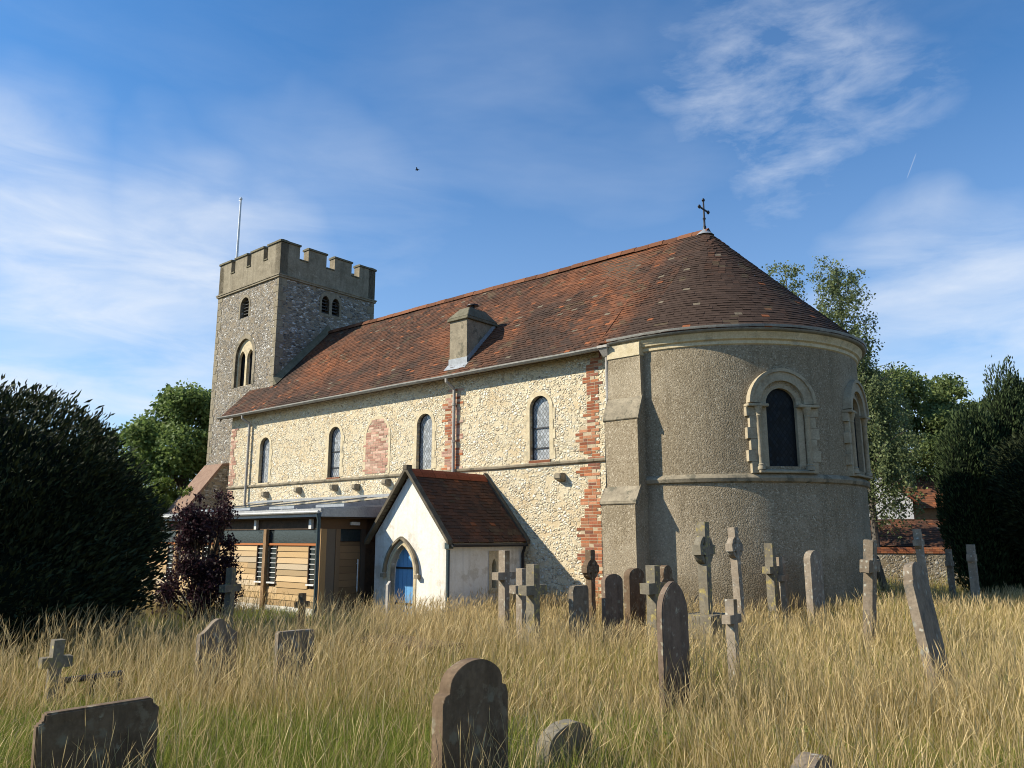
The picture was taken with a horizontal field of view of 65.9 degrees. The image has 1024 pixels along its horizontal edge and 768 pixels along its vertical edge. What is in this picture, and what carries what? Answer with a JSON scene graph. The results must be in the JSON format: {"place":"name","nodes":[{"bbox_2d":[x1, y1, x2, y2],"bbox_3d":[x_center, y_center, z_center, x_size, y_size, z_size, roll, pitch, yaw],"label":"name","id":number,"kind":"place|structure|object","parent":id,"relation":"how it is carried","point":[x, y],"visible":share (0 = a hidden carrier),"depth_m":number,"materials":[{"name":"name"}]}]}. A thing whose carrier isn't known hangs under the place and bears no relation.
{"place":"outdoors","nodes":[
{"label":"outdoors","id":0,"kind":"place"},
{"bbox_2d":[0,567,1023,767],"bbox_3d":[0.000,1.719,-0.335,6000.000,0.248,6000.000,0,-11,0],"label":"ground","id":1,"kind":"structure","parent":0,"point":[535,684],"depth_m":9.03,"materials":[{"name":"beige plant"}]},
{"bbox_2d":[38,638,72,711],"bbox_3d":[-3.858,2.708,6.593,0.082,1.111,0.242,-5,-12,40],"label":"grave cross","id":2,"kind":"object","parent":1,"relation":"on","point":[57,647],"visible":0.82,"depth_m":6.62,"materials":[{"name":"grey stone"}]},
{"bbox_2d":[0,374,177,668],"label":"yew tree","id":3,"kind":"object","parent":1,"relation":"on","point":[78,531],"visible":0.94,"depth_m":11.63,"materials":[{"name":"green plant"}]},
{"bbox_2d":[60,670,123,707],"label":"railing","id":4,"kind":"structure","parent":1,"relation":"on","point":[95,676],"depth_m":7.14,"materials":[{"name":"metal"}]},
{"bbox_2d":[30,696,158,767],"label":"headstone","id":5,"kind":"object","parent":1,"relation":"on","point":[136,717],"visible":1,"depth_m":4.22,"materials":[{"name":"grey stone"}]},
{"bbox_2d":[69,426,149,484],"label":"leafy tree","id":6,"kind":"object","parent":1,"relation":"on","point":[118,443],"depth_m":40.74,"materials":[{"name":"green plant"}]},
{"bbox_2d":[116,378,211,512],"bbox_3d":[-14.743,4.499,34.832,6.370,9.381,6.625,0,-11,0],"label":"leafy tree","id":7,"kind":"object","parent":1,"relation":"on","point":[179,458],"visible":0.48,"depth_m":33.60,"materials":[{"name":"green plant"}]},
{"bbox_2d":[144,476,192,514],"bbox_3d":[-12.674,5.603,29.709,3.084,4.277,2.886,6,-13,-30],"label":"leafy tree","id":8,"kind":"object","parent":1,"relation":"on","point":[165,485],"visible":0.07,"depth_m":29.59,"materials":[{"name":"green plant"}]},
{"bbox_2d":[147,487,245,624],"bbox_3d":[-6.489,3.652,16.570,1.827,2.940,1.549,-7,-13,33],"label":"purple shrub","id":9,"kind":"object","parent":1,"relation":"on","point":[191,541],"visible":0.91,"depth_m":16.36,"materials":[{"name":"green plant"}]},
{"bbox_2d":[193,618,237,699],"bbox_3d":[-3.219,3.129,8.560,0.094,1.133,0.442,-9,-14,40],"label":"headstone","id":10,"kind":"object","parent":1,"relation":"on","point":[221,626],"visible":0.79,"depth_m":8.58,"materials":[{"name":"grey stone"}]},
{"bbox_2d":[219,568,240,626],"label":"grave cross","id":11,"kind":"object","parent":1,"relation":"on","point":[230,587],"visible":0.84,"depth_m":13.62,"materials":[{"name":"grey stone"}]},
{"bbox_2d":[142,494,388,617],"bbox_3d":[-6.597,4.768,22.241,9.392,3.350,4.186,-9,-14,40],"label":"timber extension","id":12,"kind":"object","parent":1,"relation":"on","point":[313,547],"visible":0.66,"depth_m":19.07,"materials":[{"name":"brown wood"}]},
{"bbox_2d":[164,544,174,576],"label":"window","id":13,"kind":"structure","parent":12,"relation":"in","point":[172,554],"depth_m":22.71,"materials":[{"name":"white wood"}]},
{"bbox_2d":[254,545,262,582],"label":"window","id":14,"kind":"structure","parent":12,"relation":"in","point":[259,547],"depth_m":19.76,"materials":[{"name":"black glass"}]},
{"bbox_2d":[266,545,277,583],"bbox_3d":[-5.864,4.416,19.350,0.340,0.905,0.090,-9,-14,40],"label":"window","id":15,"kind":"structure","parent":12,"relation":"in","point":[272,564],"depth_m":19.38,"materials":[{"name":"black glass"}]},
{"bbox_2d":[305,546,315,585],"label":"window","id":16,"kind":"structure","parent":12,"relation":"in","point":[311,549],"depth_m":18.37,"materials":[{"name":"black glass"}]},
{"bbox_2d":[337,542,359,617],"bbox_3d":[-3.867,4.764,18.705,0.084,1.999,0.620,-9,-14,40],"label":"entrance door","id":17,"kind":"structure","parent":12,"relation":"in","point":[349,577],"depth_m":18.78,"materials":[{"name":"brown wood"}]},
{"bbox_2d":[273,629,314,704],"bbox_3d":[-2.240,3.061,8.064,0.403,1.053,0.104,10,-15,-41],"label":"headstone","id":18,"kind":"object","parent":1,"relation":"on","point":[285,635],"visible":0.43,"depth_m":8.07,"materials":[{"name":"grey stone"}]},
{"bbox_2d":[294,593,309,628],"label":"grave cross","id":19,"kind":"object","parent":1,"relation":"on","point":[302,598],"visible":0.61,"depth_m":14.55,"materials":[{"name":"grey stone"}]},
{"bbox_2d":[385,581,390,629],"bbox_3d":[-2.220,4.185,14.059,0.060,1.320,0.060,-9,-14,40],"label":"wooden stake","id":20,"kind":"object","parent":1,"relation":"on","point":[388,586],"visible":0.36,"depth_m":14.11,"materials":[{"name":"white wood"}]},
{"bbox_2d":[354,634,463,664],"bbox_3d":[-1.470,3.909,11.056,1.600,0.620,0.720,-11,-15,43],"label":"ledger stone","id":21,"kind":"object","parent":1,"relation":"on","point":[412,644],"visible":0.16,"depth_m":10.77,"materials":[{"name":"grey stone"}]},
{"bbox_2d":[431,658,507,767],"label":"headstone","id":22,"kind":"object","parent":1,"relation":"on","point":[475,690],"visible":1,"depth_m":4.23,"materials":[{"name":"grey stone"}]},
{"bbox_2d":[492,550,515,639],"bbox_3d":[-0.140,3.897,13.912,0.153,1.892,0.484,-9,-14,40],"label":"grave cross","id":23,"kind":"object","parent":1,"relation":"on","point":[503,575],"visible":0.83,"depth_m":13.91,"materials":[{"name":"grey stone"}]},
{"bbox_2d":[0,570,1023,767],"bbox_3d":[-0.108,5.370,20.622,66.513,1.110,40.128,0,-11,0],"label":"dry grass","id":24,"kind":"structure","parent":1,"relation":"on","point":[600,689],"depth_m":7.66,"materials":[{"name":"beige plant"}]},
{"bbox_2d":[509,568,525,643],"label":"grave cross","id":25,"kind":"object","parent":1,"relation":"on","point":[520,599],"visible":0.44,"depth_m":12.51,"materials":[{"name":"grey stone"}]},
{"bbox_2d":[165,198,872,620],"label":"church","id":26,"kind":"structure","parent":1,"relation":"on","point":[639,408],"depth_m":18.67,"materials":[{"name":"stone"}]},
{"bbox_2d":[236,197,241,256],"bbox_3d":[-11.547,-5.779,33.179,0.219,4.400,0.118,-9,-14,40],"label":"flagpole","id":27,"kind":"object","parent":26,"relation":"on","point":[238,236],"visible":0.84,"depth_m":33.26,"materials":[{"name":"white metal"}]},
{"bbox_2d":[255,434,272,484],"bbox_3d":[-8.443,2.606,27.199,0.954,1.732,0.250,-9,-14,40],"label":"window","id":28,"kind":"structure","parent":26,"relation":"in","point":[266,465],"depth_m":27.26,"materials":[{"name":"stone"}]},
{"bbox_2d":[324,423,344,479],"bbox_3d":[-5.477,2.111,24.715,0.954,1.752,0.250,-9,-14,40],"label":"window","id":29,"kind":"structure","parent":26,"relation":"in","point":[337,453],"depth_m":24.77,"materials":[{"name":"stone"}]},
{"bbox_2d":[362,416,390,474],"bbox_3d":[-3.992,1.801,23.367,1.225,1.726,0.044,-9,-14,40],"label":"blocked window","id":30,"kind":"structure","parent":26,"relation":"in","point":[375,446],"depth_m":23.34,"materials":[{"name":"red brick"}]},
{"bbox_2d":[412,410,436,469],"bbox_3d":[-2.383,1.596,22.123,0.974,1.732,0.250,-9,-14,40],"label":"window","id":31,"kind":"structure","parent":26,"relation":"in","point":[427,443],"depth_m":22.17,"materials":[{"name":"stone"}]},
{"bbox_2d":[524,391,555,462],"bbox_3d":[0.742,1.070,19.504,0.974,1.762,0.250,-9,-14,40],"label":"window","id":32,"kind":"structure","parent":26,"relation":"in","point":[543,412],"depth_m":19.53,"materials":[{"name":"stone"}]},
{"bbox_2d":[744,368,820,473],"bbox_3d":[5.624,0.771,16.505,1.600,2.192,0.383,2,-11,-9],"label":"window","id":33,"kind":"structure","parent":26,"relation":"in","point":[774,431],"depth_m":16.48,"materials":[{"name":"stone"}]},
{"bbox_2d":[842,380,872,479],"bbox_3d":[7.692,1.009,17.724,0.383,2.192,1.600,-8,-14,37],"label":"window","id":34,"kind":"structure","parent":26,"relation":"in","point":[855,417],"depth_m":17.82,"materials":[{"name":"stone"}]},
{"bbox_2d":[518,564,546,653],"bbox_3d":[0.299,3.442,11.249,0.153,1.712,0.472,-9,-14,40],"label":"grave cross","id":35,"kind":"object","parent":1,"relation":"on","point":[533,589],"visible":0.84,"depth_m":11.27,"materials":[{"name":"grey stone"}]},
{"bbox_2d":[535,719,592,767],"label":"headstone","id":36,"kind":"object","parent":1,"relation":"on","point":[565,732],"visible":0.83,"depth_m":4.87,"materials":[{"name":"grey stone"}]},
{"bbox_2d":[569,585,588,646],"bbox_3d":[1.081,3.920,12.684,0.112,1.333,0.421,-9,-14,40],"label":"headstone","id":37,"kind":"object","parent":1,"relation":"on","point":[578,599],"visible":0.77,"depth_m":12.66,"materials":[{"name":"grey stone"}]},
{"bbox_2d":[581,550,598,632],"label":"grave cross","id":38,"kind":"object","parent":1,"relation":"on","point":[590,568],"visible":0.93,"depth_m":14.22,"materials":[{"name":"stone"}]},
{"bbox_2d":[601,574,623,646],"bbox_3d":[1.660,3.900,12.993,0.441,1.513,0.094,10,-15,-41],"label":"headstone","id":39,"kind":"object","parent":1,"relation":"on","point":[612,594],"visible":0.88,"depth_m":12.99,"materials":[{"name":"grey stone"}]},
{"bbox_2d":[624,568,645,635],"bbox_3d":[2.150,4.029,13.784,0.123,1.595,0.503,-9,-14,40],"label":"headstone","id":40,"kind":"object","parent":1,"relation":"on","point":[634,598],"visible":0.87,"depth_m":13.74,"materials":[{"name":"stone"}]},
{"bbox_2d":[640,565,665,649],"bbox_3d":[2.170,3.617,12.030,0.163,1.671,0.524,-9,-14,40],"label":"grave cross","id":41,"kind":"object","parent":1,"relation":"on","point":[651,587],"visible":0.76,"depth_m":12.02,"materials":[{"name":"grey stone"}]},
{"bbox_2d":[660,565,674,582],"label":"headstone","id":42,"kind":"object","parent":1,"relation":"on","point":[666,573],"visible":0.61,"depth_m":13.46,"materials":[{"name":"beige stone"}]},
{"bbox_2d":[657,581,691,730],"bbox_3d":[1.360,2.467,6.600,0.066,1.591,0.440,-9,-14,40],"label":"headstone","id":43,"kind":"object","parent":1,"relation":"on","point":[672,626],"visible":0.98,"depth_m":6.60,"materials":[{"name":"grey stone"}]},
{"bbox_2d":[688,522,740,655],"bbox_3d":[2.920,3.235,11.902,0.738,2.282,0.923,-9,-14,40],"label":"grave cross","id":44,"kind":"object","parent":1,"relation":"on","point":[703,549],"visible":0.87,"depth_m":11.88,"materials":[{"name":"grey stone"}]},
{"bbox_2d":[722,599,741,698],"bbox_3d":[2.330,2.954,8.288,0.102,1.353,0.272,-9,-14,40],"label":"grave cross","id":45,"kind":"object","parent":1,"relation":"on","point":[731,618],"visible":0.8,"depth_m":8.31,"materials":[{"name":"grey stone"}]},
{"bbox_2d":[725,527,769,635],"bbox_3d":[4.055,3.721,14.172,0.738,2.263,0.923,-12,-16,39],"label":"grave cross","id":46,"kind":"object","parent":1,"relation":"on","point":[734,547],"visible":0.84,"depth_m":14.19,"materials":[{"name":"grey stone"}]},
{"bbox_2d":[762,543,779,625],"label":"grave cross","id":47,"kind":"object","parent":1,"relation":"on","point":[770,569],"visible":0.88,"depth_m":15.10,"materials":[{"name":"grey stone"}]},
{"bbox_2d":[776,557,790,623],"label":"grave cross","id":48,"kind":"object","parent":1,"relation":"on","point":[782,578],"visible":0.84,"depth_m":15.21,"materials":[{"name":"grey stone"}]},
{"bbox_2d":[761,260,807,300],"bbox_3d":[12.761,1.437,33.924,4.028,14.261,4.200,5,-12,-24],"label":"birch tree","id":49,"kind":"object","parent":1,"relation":"on","point":[795,270],"visible":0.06,"depth_m":35.19,"materials":[{"name":"green plant"}]},
{"bbox_2d":[790,751,832,767],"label":"headstone","id":50,"kind":"object","parent":1,"relation":"on","point":[815,762],"visible":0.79,"depth_m":3.80,"materials":[{"name":"grey stone"}]},
{"bbox_2d":[804,550,825,624],"bbox_3d":[5.801,4.145,15.086,0.134,1.893,0.624,-9,-14,40],"label":"headstone","id":51,"kind":"object","parent":1,"relation":"on","point":[814,581],"visible":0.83,"depth_m":15.01,"materials":[{"name":"grey stone"}]},
{"bbox_2d":[806,255,920,510],"bbox_3d":[14.172,1.447,32.413,4.685,13.663,4.730,-8,-14,35],"label":"birch tree","id":52,"kind":"object","parent":1,"relation":"on","point":[839,312],"visible":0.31,"depth_m":32.32,"materials":[{"name":"green plant"}]},
{"bbox_2d":[860,539,879,655],"bbox_3d":[5.002,3.220,11.045,0.143,2.052,0.483,-3,-10,41],"label":"grave cross","id":53,"kind":"object","parent":1,"relation":"on","point":[869,565],"visible":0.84,"depth_m":11.03,"materials":[{"name":"grey stone"}]},
{"bbox_2d":[877,556,890,595],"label":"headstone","id":54,"kind":"object","parent":1,"relation":"on","point":[880,575],"visible":0.14,"depth_m":21.02,"materials":[{"name":"grey stone"}]},
{"bbox_2d":[857,336,928,546],"bbox_3d":[14.269,2.850,31.366,4.341,10.508,4.562,0,-11,0],"label":"birch tree","id":55,"kind":"object","parent":1,"relation":"on","point":[873,501],"visible":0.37,"depth_m":30.67,"materials":[{"name":"green plant"}]},
{"bbox_2d":[869,473,945,543],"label":"cottage","id":56,"kind":"structure","parent":1,"relation":"on","point":[928,502],"depth_m":38.56,"materials":[{"name":"white paint"}]},
{"bbox_2d":[870,519,950,546],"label":"garden outbuilding","id":57,"kind":"structure","parent":1,"relation":"on","point":[931,534],"depth_m":33.91,"materials":[{"name":"brown tile"}]},
{"bbox_2d":[866,361,962,495],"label":"leafy tree","id":58,"kind":"object","parent":1,"relation":"on","point":[931,419],"visible":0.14,"depth_m":41.99,"materials":[{"name":"green plant"}]},
{"bbox_2d":[912,529,929,585],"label":"grave cross","id":59,"kind":"object","parent":1,"relation":"on","point":[918,542],"visible":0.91,"depth_m":16.23,"materials":[{"name":"grey stone"}]},
{"bbox_2d":[877,547,967,588],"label":"garden wall","id":60,"kind":"structure","parent":1,"relation":"on","point":[894,559],"depth_m":29.84,"materials":[{"name":"grey stone"}]},
{"bbox_2d":[903,562,953,693],"bbox_3d":[3.983,2.583,7.452,0.088,1.773,0.563,-19,-20,37],"label":"headstone","id":61,"kind":"object","parent":1,"relation":"on","point":[921,606],"visible":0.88,"depth_m":7.44,"materials":[{"name":"grey stone"}]},
{"bbox_2d":[899,372,991,475],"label":"leafy tree","id":62,"kind":"object","parent":1,"relation":"on","point":[945,390],"visible":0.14,"depth_m":44.64,"materials":[{"name":"green plant"}]},
{"bbox_2d":[945,549,956,600],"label":"grave cross","id":63,"kind":"object","parent":1,"relation":"on","point":[949,563],"visible":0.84,"depth_m":17.96,"materials":[{"name":"grey stone"}]},
{"bbox_2d":[931,404,1014,599],"bbox_3d":[12.766,3.347,21.918,1.968,5.742,1.846,0,-11,0],"label":"upright yew","id":64,"kind":"object","parent":1,"relation":"on","point":[965,501],"visible":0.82,"depth_m":21.55,"materials":[{"name":"green plant"}]},
{"bbox_2d":[966,544,980,603],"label":"grave cross","id":65,"kind":"object","parent":1,"relation":"on","point":[971,556],"visible":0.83,"depth_m":16.98,"materials":[{"name":"grey stone"}]},
{"bbox_2d":[954,399,1023,596],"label":"upright yew","id":66,"kind":"object","parent":1,"relation":"on","point":[984,424],"visible":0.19,"depth_m":22.01,"materials":[{"name":"green plant"}]},
{"bbox_2d":[975,355,1023,584],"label":"upright yew","id":67,"kind":"object","parent":1,"relation":"on","point":[1002,408],"visible":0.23,"depth_m":22.69,"materials":[{"name":"green plant"}]},
{"bbox_2d":[977,423,1023,555],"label":"yew tree","id":68,"kind":"object","parent":1,"relation":"on","point":[1011,482],"visible":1,"depth_m":20.44,"materials":[{"name":"green plant"}]},
{"bbox_2d":[1002,373,1023,421],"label":"upright yew","id":69,"kind":"object","parent":1,"relation":"on","point":[1022,384],"visible":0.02,"depth_m":23.09,"materials":[{"name":"green plant"}]},
{"bbox_2d":[0,584,1023,767],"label":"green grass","id":70,"kind":"structure","parent":0,"point":[350,749],"depth_m":5.36,"materials":[{"name":"plant"}]},
{"bbox_2d":[0,657,1023,767],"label":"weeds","id":71,"kind":"object","parent":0,"point":[805,729],"visible":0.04,"depth_m":5.85,"materials":[{"name":"green plant"}]},
{"bbox_2d":[0,0,1023,480],"label":"sky","id":72,"kind":"structure","parent":0,"point":[884,138],"materials":[{"name":"blue"}]}
]}

